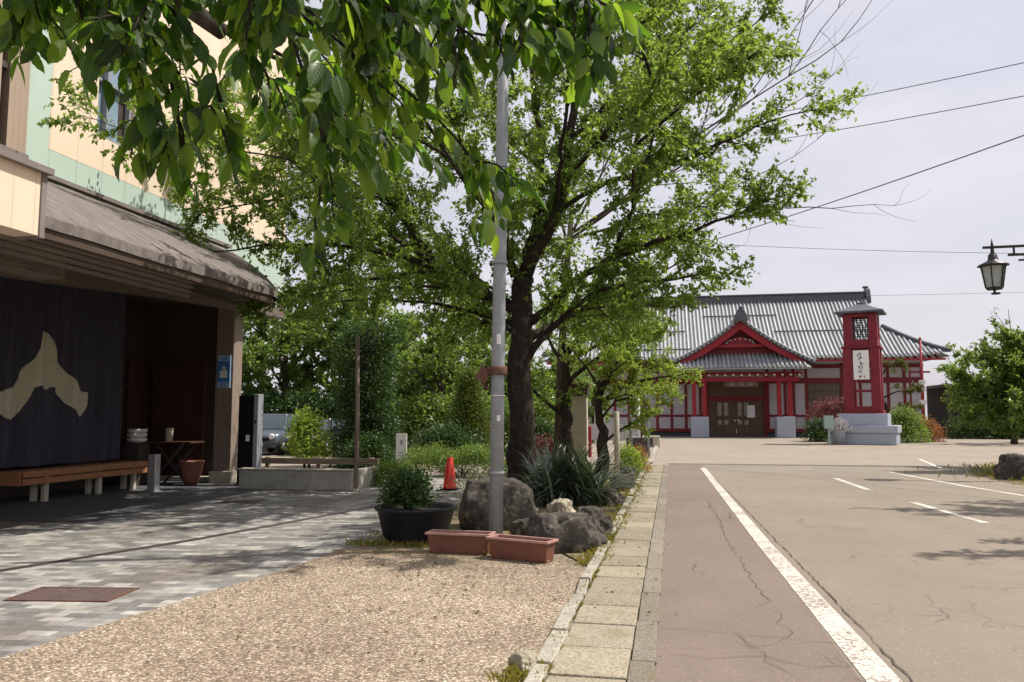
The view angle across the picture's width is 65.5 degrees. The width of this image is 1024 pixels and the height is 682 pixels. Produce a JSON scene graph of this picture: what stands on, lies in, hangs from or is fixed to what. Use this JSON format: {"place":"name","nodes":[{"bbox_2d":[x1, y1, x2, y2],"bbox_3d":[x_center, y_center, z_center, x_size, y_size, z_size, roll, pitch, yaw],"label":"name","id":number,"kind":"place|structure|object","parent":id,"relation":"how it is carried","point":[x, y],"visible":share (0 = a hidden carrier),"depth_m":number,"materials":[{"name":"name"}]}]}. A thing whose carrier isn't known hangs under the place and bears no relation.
{"place":"outdoors","nodes":[
{"label":"outdoors","id":0,"kind":"place"},
{"bbox_2d":[0,481,263,522],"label":"canopy floor","id":1,"kind":"structure","parent":0,"point":[78,505],"depth_m":14.38,"materials":[{"name":"stone"}]},
{"bbox_2d":[0,461,147,501],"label":"bench","id":2,"kind":"object","parent":1,"relation":"on","point":[96,471],"visible":1,"depth_m":15.02,"materials":[{"name":"brown wood"}]},
{"bbox_2d":[123,429,149,485],"bbox_3d":[-8.444,2.606,17.902,0.440,1.250,0.440,-1,-5,11],"label":"basin stack","id":3,"kind":"object","parent":1,"relation":"on","point":[136,448],"visible":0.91,"depth_m":17.76,"materials":[{"name":"white paint"}]},
{"bbox_2d":[145,454,160,491],"bbox_3d":[-7.332,2.702,16.308,0.220,0.760,0.220,-1,-5,11],"label":"bollard","id":4,"kind":"object","parent":1,"relation":"on","point":[153,478],"visible":1,"depth_m":16.24,"materials":[{"name":"metal"}]},
{"bbox_2d":[144,441,205,483],"bbox_3d":[-7.676,2.770,18.096,1.170,0.981,0.600,-1,-5,11],"label":"folding table","id":5,"kind":"object","parent":1,"relation":"on","point":[173,455],"visible":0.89,"depth_m":17.90,"materials":[{"name":"brown wood"}]},
{"bbox_2d":[179,460,204,484],"bbox_3d":[-7.179,2.955,17.829,0.550,0.540,0.550,-1,-5,11],"label":"flower pot","id":6,"kind":"object","parent":1,"relation":"on","point":[191,470],"visible":1,"depth_m":17.66,"materials":[{"name":"ceramic"}]},
{"bbox_2d":[234,394,263,485],"bbox_3d":[-5.896,2.213,17.890,0.500,2.030,0.440,0,-5,-1],"label":"payment terminal","id":7,"kind":"object","parent":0,"point":[250,431],"visible":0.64,"depth_m":17.75,"materials":[{"name":"black plastic"}]},
{"bbox_2d":[0,474,506,657],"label":"block paving","id":8,"kind":"structure","parent":0,"point":[161,576],"depth_m":9.26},
{"bbox_2d":[3,587,138,601],"bbox_3d":[-3.810,2.204,6.920,0.900,0.021,0.520,0,-5,3],"label":"manhole cover","id":9,"kind":"object","parent":8,"relation":"on","point":[73,594],"visible":1,"depth_m":6.89,"materials":[{"name":"metal"}]},
{"bbox_2d":[0,0,288,496],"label":"hotel building","id":10,"kind":"structure","parent":8,"relation":"on","point":[75,212],"depth_m":14.40,"materials":[{"name":"paint"}]},
{"bbox_2d":[0,277,125,467],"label":"curtain","id":11,"kind":"object","parent":10,"relation":"hanging from","point":[61,361],"visible":0.99,"depth_m":15.60,"materials":[{"name":"fabric"}]},
{"bbox_2d":[96,63,131,144],"bbox_3d":[-7.395,-5.148,14.744,0.160,3.100,1.000,-1,-5,11],"label":"window","id":12,"kind":"structure","parent":10,"relation":"in","point":[118,112],"depth_m":14.78,"materials":[{"name":"blue glass"}]},
{"bbox_2d":[101,356,149,479],"bbox_3d":[-9.112,1.781,18.747,0.160,2.850,1.450,-1,-5,11],"label":"entrance door","id":13,"kind":"structure","parent":10,"relation":"in","point":[135,384],"depth_m":19.04,"materials":[{"name":"brown wood"}]},
{"bbox_2d":[151,359,207,475],"bbox_3d":[-8.063,1.858,19.299,1.350,2.800,0.160,-1,-5,11],"label":"entrance door","id":14,"kind":"structure","parent":10,"relation":"in","point":[180,387],"depth_m":19.30,"materials":[{"name":"brown wood"}]},
{"bbox_2d":[217,355,230,387],"bbox_3d":[-6.699,0.711,18.528,0.320,0.760,0.044,-1,-5,11],"label":"poster","id":15,"kind":"object","parent":10,"relation":"attached to","point":[224,373],"visible":1,"depth_m":18.51,"materials":[{"name":"blue paper"}]},
{"bbox_2d":[0,493,434,571],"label":"slot drain","id":16,"kind":"object","parent":8,"relation":"on","point":[108,553],"visible":0.84,"depth_m":9.64,"materials":[{"name":"grey metal"}]},
{"bbox_2d":[238,466,378,490],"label":"wall","id":17,"kind":"structure","parent":8,"relation":"on","point":[300,479],"depth_m":16.74,"materials":[{"name":"concrete"}]},
{"bbox_2d":[261,456,378,468],"bbox_3d":[-4.580,3.011,18.637,3.100,0.580,0.170,-1,-5,11],"label":"wooden rail","id":18,"kind":"object","parent":8,"relation":"on","point":[267,461],"visible":0.38,"depth_m":18.57,"materials":[{"name":"brown wood"}]},
{"bbox_2d":[351,336,359,491],"bbox_3d":[-3.196,1.488,16.431,0.170,3.201,0.170,-1,-5,11],"label":"thin pole","id":19,"kind":"object","parent":8,"relation":"on","point":[357,417],"visible":1,"depth_m":16.40,"materials":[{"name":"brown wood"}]},
{"bbox_2d":[369,452,414,486],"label":"shrub","id":20,"kind":"object","parent":8,"relation":"on","point":[394,465],"visible":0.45,"depth_m":17.75,"materials":[{"name":"green plant"}]},
{"bbox_2d":[396,434,406,463],"bbox_3d":[-2.872,2.956,20.732,0.310,1.080,0.240,-1,-5,11],"label":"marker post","id":21,"kind":"object","parent":8,"relation":"on","point":[401,442],"visible":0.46,"depth_m":20.73,"materials":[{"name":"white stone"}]},
{"bbox_2d":[441,457,458,490],"bbox_3d":[-1.305,2.781,16.723,0.340,0.680,0.340,-1,-5,11],"label":"traffic cone","id":22,"kind":"object","parent":8,"relation":"on","point":[449,471],"visible":0.88,"depth_m":16.63,"materials":[{"name":"red plastic"}]},
{"bbox_2d":[400,439,507,477],"bbox_3d":[-1.264,3.009,20.333,3.494,1.042,1.467,-1,-5,11],"label":"hedge","id":23,"kind":"object","parent":8,"relation":"on","point":[432,456],"visible":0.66,"depth_m":20.15,"materials":[{"name":"green plant"}]},
{"bbox_2d":[442,455,489,498],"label":"sapling","id":24,"kind":"object","parent":8,"relation":"on","point":[471,477],"visible":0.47,"depth_m":15.10,"materials":[{"name":"green plant"}]},
{"bbox_2d":[0,542,586,681],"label":"gravel pavement","id":25,"kind":"structure","parent":0,"point":[166,643],"depth_m":5.81,"materials":[{"name":"gravel"}]},
{"bbox_2d":[0,0,654,280],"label":"cherry tree","id":26,"kind":"object","parent":25,"relation":"on","point":[366,39],"visible":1,"depth_m":2.27,"materials":[{"name":"green plant"}]},
{"bbox_2d":[182,495,700,660],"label":"fallen leaves","id":27,"kind":"object","parent":25,"relation":"on","point":[437,592],"visible":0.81,"depth_m":7.10,"materials":[{"name":"plant"}]},
{"bbox_2d":[425,529,495,554],"bbox_3d":[-0.585,2.282,9.032,0.764,0.232,0.260,-1,-6,14],"label":"window box planter","id":28,"kind":"object","parent":25,"relation":"on","point":[457,541],"visible":0.85,"depth_m":8.95,"materials":[{"name":"brown plastic"}]},
{"bbox_2d":[474,18,509,533],"bbox_3d":[-0.227,-1.660,9.628,0.419,8.202,0.236,2,-6,-20],"label":"steel pole","id":29,"kind":"object","parent":25,"relation":"on","point":[496,370],"visible":0.87,"depth_m":9.43,"materials":[{"name":"metal"}]},
{"bbox_2d":[485,534,558,563],"bbox_3d":[0.105,2.241,8.596,0.764,0.232,0.260,-3,-6,30],"label":"window box planter","id":30,"kind":"object","parent":25,"relation":"on","point":[523,548],"visible":1,"depth_m":8.51,"materials":[{"name":"brown plastic"}]},
{"bbox_2d":[286,418,345,454],"bbox_3d":[-7.740,3.844,32.194,1.770,1.450,3.562,-1,-5,8],"label":"parked car","id":31,"kind":"object","parent":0,"point":[331,423],"visible":0.19,"depth_m":31.52,"materials":[{"name":"paint"}]},
{"bbox_2d":[262,463,506,475],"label":"back path","id":32,"kind":"structure","parent":0,"point":[314,466],"depth_m":23.91,"materials":[{"name":"concrete"}]},
{"bbox_2d":[276,404,339,467],"bbox_3d":[-6.030,2.804,23.382,1.614,1.994,1.624,-4,-7,36],"label":"shrub","id":33,"kind":"object","parent":32,"relation":"on","point":[306,422],"visible":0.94,"depth_m":23.25,"materials":[{"name":"green plant"}]},
{"bbox_2d":[328,428,395,470],"bbox_3d":[-4.100,3.116,22.745,2.153,1.269,1.831,-1,-5,11],"label":"shrub","id":34,"kind":"object","parent":32,"relation":"on","point":[370,446],"visible":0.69,"depth_m":22.61,"materials":[{"name":"green plant"}]},
{"bbox_2d":[325,307,411,467],"bbox_3d":[-4.458,1.448,24.550,2.802,5.011,2.716,-1,-5,11],"label":"shrub","id":35,"kind":"object","parent":32,"relation":"on","point":[375,354],"visible":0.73,"depth_m":24.10,"materials":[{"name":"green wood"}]},
{"bbox_2d":[404,418,487,463],"bbox_3d":[-2.458,3.269,26.275,3.855,1.685,2.470,-1,-5,11],"label":"shrub","id":36,"kind":"object","parent":32,"relation":"on","point":[450,433],"visible":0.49,"depth_m":25.93,"materials":[{"name":"green plant"}]},
{"bbox_2d":[533,432,553,463],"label":"shrub","id":37,"kind":"object","parent":32,"relation":"on","point":[543,442],"visible":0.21,"depth_m":24.16,"materials":[{"name":"red plant"}]},
{"bbox_2d":[449,464,635,564],"bbox_3d":[1.140,3.117,16.747,3.040,0.001,17.250,-1,-5,11],"label":"planting bed","id":38,"kind":"object","parent":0,"point":[455,524],"depth_m":12.10,"materials":[{"name":"soil"}]},
{"bbox_2d":[374,501,456,545],"bbox_3d":[-1.195,2.264,9.888,1.030,0.435,1.030,-1,-5,11],"label":"black tub","id":39,"kind":"object","parent":38,"relation":"on","point":[398,523],"visible":0.85,"depth_m":9.51,"materials":[{"name":"plastic"}]},
{"bbox_2d":[374,461,442,509],"bbox_3d":[-1.289,1.842,9.988,0.865,0.696,0.882,-1,-5,11],"label":"tub shrub","id":40,"kind":"object","parent":39,"relation":"in","point":[408,487],"visible":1,"depth_m":9.83,"materials":[{"name":"green plant"}]},
{"bbox_2d":[36,0,868,484],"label":"cherry tree","id":41,"kind":"object","parent":38,"relation":"on","point":[660,80],"visible":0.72,"depth_m":14.48,"materials":[{"name":"green plant"}]},
{"bbox_2d":[344,464,650,681],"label":"grass","id":42,"kind":"structure","parent":38,"relation":"on","point":[511,672],"depth_m":9.31,"materials":[{"name":"plant"}]},
{"bbox_2d":[458,476,537,530],"bbox_3d":[-0.218,2.263,11.148,1.156,0.705,0.947,2,-6,-19],"label":"boulder","id":43,"kind":"object","parent":38,"relation":"on","point":[518,503],"visible":0.67,"depth_m":10.76,"materials":[{"name":"stone"}]},
{"bbox_2d":[510,518,528,535],"bbox_3d":[0.216,2.364,10.005,0.498,0.271,0.421,-1,-5,11],"label":"boulder","id":44,"kind":"object","parent":38,"relation":"on","point":[518,526],"visible":0.23,"depth_m":9.94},
{"bbox_2d":[507,442,595,499],"bbox_3d":[0.763,2.366,14.955,1.937,1.190,1.868,-4,-7,39],"label":"strap leaf plant","id":45,"kind":"object","parent":38,"relation":"on","point":[539,470],"visible":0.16,"depth_m":14.86,"materials":[{"name":"green plant"}]},
{"bbox_2d":[546,498,575,512],"bbox_3d":[0.698,2.455,11.503,0.345,0.372,0.478,4,-7,-38],"label":"boulder","id":46,"kind":"object","parent":38,"relation":"on","point":[560,505],"visible":0.43,"depth_m":11.40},
{"bbox_2d":[524,512,607,554],"bbox_3d":[0.643,2.228,9.342,0.980,0.426,0.819,2,-6,-23],"label":"boulder","id":47,"kind":"object","parent":38,"relation":"on","point":[575,532],"visible":0.73,"depth_m":9.03,"materials":[{"name":"stone"}]},
{"bbox_2d":[515,437,659,508],"bbox_3d":[1.268,2.256,13.948,2.631,1.221,2.445,-1,-5,11],"label":"strap leaf plant","id":48,"kind":"object","parent":38,"relation":"on","point":[563,477],"visible":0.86,"depth_m":13.63,"materials":[{"name":"green plant"}]},
{"bbox_2d":[576,506,612,535],"bbox_3d":[1.011,2.327,10.271,0.472,0.400,0.628,3,-6,-29],"label":"boulder","id":49,"kind":"object","parent":38,"relation":"on","point":[600,518],"visible":0.41,"depth_m":10.08,"materials":[{"name":"stone"}]},
{"bbox_2d":[530,267,677,460],"bbox_3d":[2.252,0.804,21.846,4.663,5.885,2.605,-1,-5,11],"label":"young cherry tree","id":50,"kind":"object","parent":38,"relation":"on","point":[564,412],"visible":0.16,"depth_m":21.76,"materials":[{"name":"green plant"}]},
{"bbox_2d":[595,488,624,506],"bbox_3d":[1.661,2.708,13.866,0.456,0.306,0.596,3,-6,-29],"label":"boulder","id":51,"kind":"object","parent":38,"relation":"on","point":[612,499],"visible":0.69,"depth_m":13.64,"materials":[{"name":"stone"}]},
{"bbox_2d":[614,412,619,473],"bbox_3d":[2.334,2.394,17.735,0.180,1.640,0.171,-1,-5,11],"label":"marker post","id":52,"kind":"object","parent":38,"relation":"on","point":[616,433],"visible":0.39,"depth_m":17.71,"materials":[{"name":"stone"}]},
{"bbox_2d":[609,473,635,490],"bbox_3d":[2.315,2.949,16.705,0.500,0.358,0.626,1,-6,-14],"label":"boulder","id":53,"kind":"object","parent":38,"relation":"on","point":[631,479],"visible":0.41,"depth_m":16.47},
{"bbox_2d":[610,440,650,473],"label":"shrub","id":54,"kind":"object","parent":38,"relation":"on","point":[628,452],"visible":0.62,"depth_m":21.10,"materials":[{"name":"green plant"}]},
{"bbox_2d":[559,301,703,476],"bbox_3d":[3.016,1.287,20.205,3.428,4.598,2.542,1,-5,-11],"label":"fresh green tree","id":55,"kind":"object","parent":38,"relation":"on","point":[626,358],"visible":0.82,"depth_m":20.20,"materials":[{"name":"green plant"}]},
{"bbox_2d":[508,463,648,681],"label":"kerb","id":56,"kind":"structure","parent":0,"point":[549,651],"depth_m":5.45,"materials":[{"name":"concrete"}]},
{"bbox_2d":[570,383,590,468],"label":"gate pillar","id":57,"kind":"structure","parent":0,"point":[580,420],"depth_m":22.74,"materials":[{"name":"stone"}]},
{"bbox_2d":[241,0,1023,415],"label":"sky","id":58,"kind":"structure","parent":0,"point":[973,200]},
{"bbox_2d":[626,399,647,453],"bbox_3d":[5.207,3.520,33.030,0.960,2.250,0.860,-1,-5,11],"label":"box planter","id":59,"kind":"object","parent":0,"point":[637,439],"visible":0.33,"depth_m":32.59,"materials":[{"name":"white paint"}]},
{"bbox_2d":[262,433,1023,467],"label":"plaza","id":60,"kind":"structure","parent":0,"point":[739,450],"depth_m":34.61,"materials":[{"name":"concrete"}]},
{"bbox_2d":[241,315,276,394],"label":"background tree","id":61,"kind":"object","parent":60,"relation":"on","point":[258,324],"visible":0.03,"depth_m":37.07,"materials":[{"name":"green plant"}]},
{"bbox_2d":[262,414,299,454],"bbox_3d":[-9.665,3.812,32.775,1.770,1.620,3.562,0,-5,5],"label":"parked car","id":62,"kind":"object","parent":60,"relation":"on","point":[274,429],"visible":0.43,"depth_m":31.98,"materials":[{"name":"silver metal"}]},
{"bbox_2d":[242,282,345,417],"bbox_3d":[-11.258,0.954,37.735,7.338,8.702,6.974,-2,-6,24],"label":"background tree","id":63,"kind":"object","parent":60,"relation":"on","point":[286,343],"visible":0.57,"depth_m":36.77,"materials":[{"name":"green plant"}]},
{"bbox_2d":[241,376,424,450],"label":"undergrowth","id":64,"kind":"object","parent":60,"relation":"on","point":[272,403],"visible":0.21,"depth_m":34.96,"materials":[{"name":"green plant"}]},
{"bbox_2d":[279,264,419,406],"bbox_3d":[-8.028,0.761,39.349,7.322,9.288,7.109,5,-7,-41],"label":"background tree","id":65,"kind":"object","parent":60,"relation":"on","point":[345,310],"visible":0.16,"depth_m":37.49,"materials":[{"name":"green plant"}]},
{"bbox_2d":[326,320,437,407],"bbox_3d":[-6.062,1.909,36.042,5.362,6.359,5.096,0,-5,5],"label":"background tree","id":66,"kind":"object","parent":60,"relation":"on","point":[402,347],"visible":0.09,"depth_m":35.80,"materials":[{"name":"green plant"}]},
{"bbox_2d":[393,312,467,393],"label":"background tree","id":67,"kind":"object","parent":60,"relation":"on","point":[430,320],"visible":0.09,"depth_m":40.55,"materials":[{"name":"green plant"}]},
{"bbox_2d":[382,307,490,425],"bbox_3d":[-3.052,1.604,33.810,5.257,6.560,5.531,-1,-5,6],"label":"background tree","id":68,"kind":"object","parent":60,"relation":"on","point":[425,372],"visible":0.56,"depth_m":33.73,"materials":[{"name":"green plant"}]},
{"bbox_2d":[442,362,490,458],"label":"conifer","id":69,"kind":"object","parent":60,"relation":"on","point":[469,402],"visible":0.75,"depth_m":28.45,"materials":[{"name":"green plant"}]},
{"bbox_2d":[434,305,510,440],"bbox_3d":[-1.302,1.625,37.413,5.450,7.121,5.614,-5,-7,40],"label":"background tree","id":70,"kind":"object","parent":60,"relation":"on","point":[469,341],"visible":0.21,"depth_m":37.02,"materials":[{"name":"green plant"}]},
{"bbox_2d":[382,384,571,452],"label":"undergrowth","id":71,"kind":"object","parent":60,"relation":"on","point":[434,415],"visible":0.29,"depth_m":32.04,"materials":[{"name":"green plant"}]},
{"bbox_2d":[455,339,555,451],"bbox_3d":[0.122,2.326,35.403,4.292,5.355,4.515,-5,-7,43],"label":"background tree","id":72,"kind":"object","parent":60,"relation":"on","point":[550,378],"visible":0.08,"depth_m":35.35,"materials":[{"name":"green plant"}]},
{"bbox_2d":[504,413,554,459],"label":"shrub","id":73,"kind":"object","parent":60,"relation":"on","point":[541,427],"visible":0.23,"depth_m":27.49,"materials":[{"name":"green plant"}]},
{"bbox_2d":[530,339,594,430],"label":"background tree","id":74,"kind":"object","parent":60,"relation":"on","point":[553,360],"visible":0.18,"depth_m":38.80,"materials":[{"name":"green plant"}]},
{"bbox_2d":[572,365,628,442],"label":"background tree","id":75,"kind":"object","parent":60,"relation":"on","point":[581,378],"visible":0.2,"depth_m":45.66,"materials":[{"name":"green plant"}]},
{"bbox_2d":[588,420,636,443],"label":"white panel fence","id":76,"kind":"object","parent":60,"relation":"on","point":[595,430],"visible":0.11,"depth_m":43.47,"materials":[{"name":"paint"}]},
{"bbox_2d":[797,415,830,441],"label":"shrub","id":77,"kind":"object","parent":60,"relation":"on","point":[815,429],"visible":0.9,"depth_m":47.36,"materials":[{"name":"green plant"}]},
{"bbox_2d":[668,463,988,467],"bbox_3d":[10.416,3.879,24.689,10.950,0.040,0.440,-1,-5,11],"label":"drain grating","id":78,"kind":"object","parent":60,"relation":"on","point":[822,465],"visible":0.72,"depth_m":24.73,"materials":[{"name":"metal"}]},
{"bbox_2d":[799,393,860,419],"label":"red maple","id":79,"kind":"object","parent":60,"relation":"on","point":[829,408],"visible":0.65,"depth_m":48.31,"materials":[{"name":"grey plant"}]},
{"bbox_2d":[824,414,852,444],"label":"flower planter","id":80,"kind":"object","parent":60,"relation":"on","point":[839,435],"visible":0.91,"depth_m":42.55,"materials":[{"name":"ceramic"}]},
{"bbox_2d":[830,302,901,444],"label":"lantern tower","id":81,"kind":"structure","parent":60,"relation":"on","point":[872,425],"depth_m":43.18,"materials":[{"name":"wood"}]},
{"bbox_2d":[860,355,924,413],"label":"pine tree","id":82,"kind":"object","parent":60,"relation":"on","point":[916,387],"visible":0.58,"depth_m":47.69,"materials":[{"name":"plant"}]},
{"bbox_2d":[888,402,934,442],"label":"shrub","id":83,"kind":"object","parent":60,"relation":"on","point":[905,417],"visible":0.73,"depth_m":45.89,"materials":[{"name":"green plant"}]},
{"bbox_2d":[908,337,929,438],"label":"banner pole","id":84,"kind":"object","parent":60,"relation":"on","point":[922,400],"visible":0.73,"depth_m":50.47,"materials":[{"name":"metal"}]},
{"bbox_2d":[916,415,948,441],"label":"shrub","id":85,"kind":"object","parent":60,"relation":"on","point":[936,429],"visible":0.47,"depth_m":47.04,"materials":[{"name":"orange plant"}]},
{"bbox_2d":[926,384,1023,437],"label":"waiting shelter","id":86,"kind":"object","parent":60,"relation":"on","point":[937,409],"visible":0.18,"depth_m":59.14,"materials":[{"name":"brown wood"}]},
{"bbox_2d":[945,342,1017,443],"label":"shelter tree","id":87,"kind":"object","parent":60,"relation":"on","point":[957,354],"visible":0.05,"depth_m":44.36,"materials":[{"name":"green plant"}]},
{"bbox_2d":[941,413,1023,438],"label":"hedge","id":88,"kind":"object","parent":60,"relation":"on","point":[963,429],"visible":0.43,"depth_m":53.07,"materials":[{"name":"green plant"}]},
{"bbox_2d":[564,416,927,563],"bbox_3d":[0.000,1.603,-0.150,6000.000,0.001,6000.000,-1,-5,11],"label":"ground","id":89,"kind":"structure","parent":0,"point":[625,464],"depth_m":9.21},
{"bbox_2d":[522,467,663,681],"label":"kerb bed","id":90,"kind":"object","parent":89,"relation":"on","point":[642,592],"depth_m":6.35,"materials":[{"name":"concrete"}]},
{"bbox_2d":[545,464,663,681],"bbox_3d":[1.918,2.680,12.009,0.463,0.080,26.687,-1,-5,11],"label":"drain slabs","id":91,"kind":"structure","parent":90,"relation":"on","point":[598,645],"depth_m":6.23,"materials":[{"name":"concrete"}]},
{"bbox_2d":[627,464,668,681],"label":"gutter strip","id":92,"kind":"object","parent":90,"relation":"on","point":[642,665],"visible":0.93,"depth_m":6.34,"materials":[{"name":"concrete"}]},
{"bbox_2d":[510,0,928,450],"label":"bare tree","id":93,"kind":"object","parent":89,"relation":"on","point":[594,220],"visible":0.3,"depth_m":23.95,"materials":[{"name":"brown plant"}]},
{"bbox_2d":[541,286,951,437],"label":"station building","id":94,"kind":"structure","parent":0,"point":[771,365],"depth_m":59.33,"materials":[{"name":"white paint"}]},
{"bbox_2d":[709,401,736,435],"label":"door","id":95,"kind":"structure","parent":94,"relation":"in","point":[722,414],"depth_m":59.86,"materials":[{"name":"brown wood"}]},
{"bbox_2d":[736,401,763,435],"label":"door","id":96,"kind":"structure","parent":94,"relation":"in","point":[746,426],"depth_m":59.51,"materials":[{"name":"brown wood"}]},
{"bbox_2d":[808,383,840,413],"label":"window","id":97,"kind":"structure","parent":94,"relation":"in","point":[815,390],"depth_m":58.72,"materials":[{"name":"brown wood"}]},
{"bbox_2d":[654,464,861,681],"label":"road shoulder","id":98,"kind":"object","parent":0,"point":[713,589],"visible":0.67,"depth_m":6.39},
{"bbox_2d":[619,135,1023,266],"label":"overhead wire","id":99,"kind":"object","parent":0,"point":[881,185],"visible":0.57,"depth_m":24.52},
{"bbox_2d":[693,62,1023,127],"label":"overhead wire","id":100,"kind":"object","parent":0,"point":[904,87],"visible":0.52,"depth_m":25.22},
{"bbox_2d":[701,465,1023,681],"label":"road","id":101,"kind":"structure","parent":0,"point":[918,593],"depth_m":8.99,"materials":[{"name":"asphalt"}]},
{"bbox_2d":[701,468,901,681],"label":"road marking","id":102,"kind":"object","parent":101,"relation":"on","point":[867,661],"visible":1,"depth_m":6.28,"materials":[{"name":"paint"}]},
{"bbox_2d":[713,478,913,681],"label":"road seam","id":103,"kind":"object","parent":101,"relation":"on","point":[839,605],"visible":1,"depth_m":6.36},
{"bbox_2d":[910,502,988,522],"bbox_3d":[7.019,2.761,12.911,0.140,0.001,2.817,-1,-5,7],"label":"road marking","id":104,"kind":"object","parent":101,"relation":"on","point":[955,514],"visible":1,"depth_m":12.63,"materials":[{"name":"paint"}]},
{"bbox_2d":[903,461,1023,485],"bbox_3d":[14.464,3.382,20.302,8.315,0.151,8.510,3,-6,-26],"label":"grass","id":105,"kind":"structure","parent":101,"relation":"on","point":[987,472],"depth_m":21.13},
{"bbox_2d":[933,318,1023,439],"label":"island tree","id":106,"kind":"object","parent":105,"relation":"on","point":[998,402],"visible":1,"depth_m":22.06,"materials":[{"name":"green plant"}]},
{"bbox_2d":[977,239,1023,294],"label":"street lamp","id":107,"kind":"object","parent":105,"relation":"on","point":[993,269],"visible":1,"depth_m":20.20,"materials":[{"name":"metal"}]},
{"bbox_2d":[993,453,1023,479],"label":"boulder","id":108,"kind":"object","parent":105,"relation":"on","point":[1007,466],"visible":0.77,"depth_m":19.25,"materials":[{"name":"stone"}]},
{"bbox_2d":[721,96,1023,147],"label":"overhead wire","id":109,"kind":"object","parent":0,"point":[907,117],"visible":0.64,"depth_m":25.60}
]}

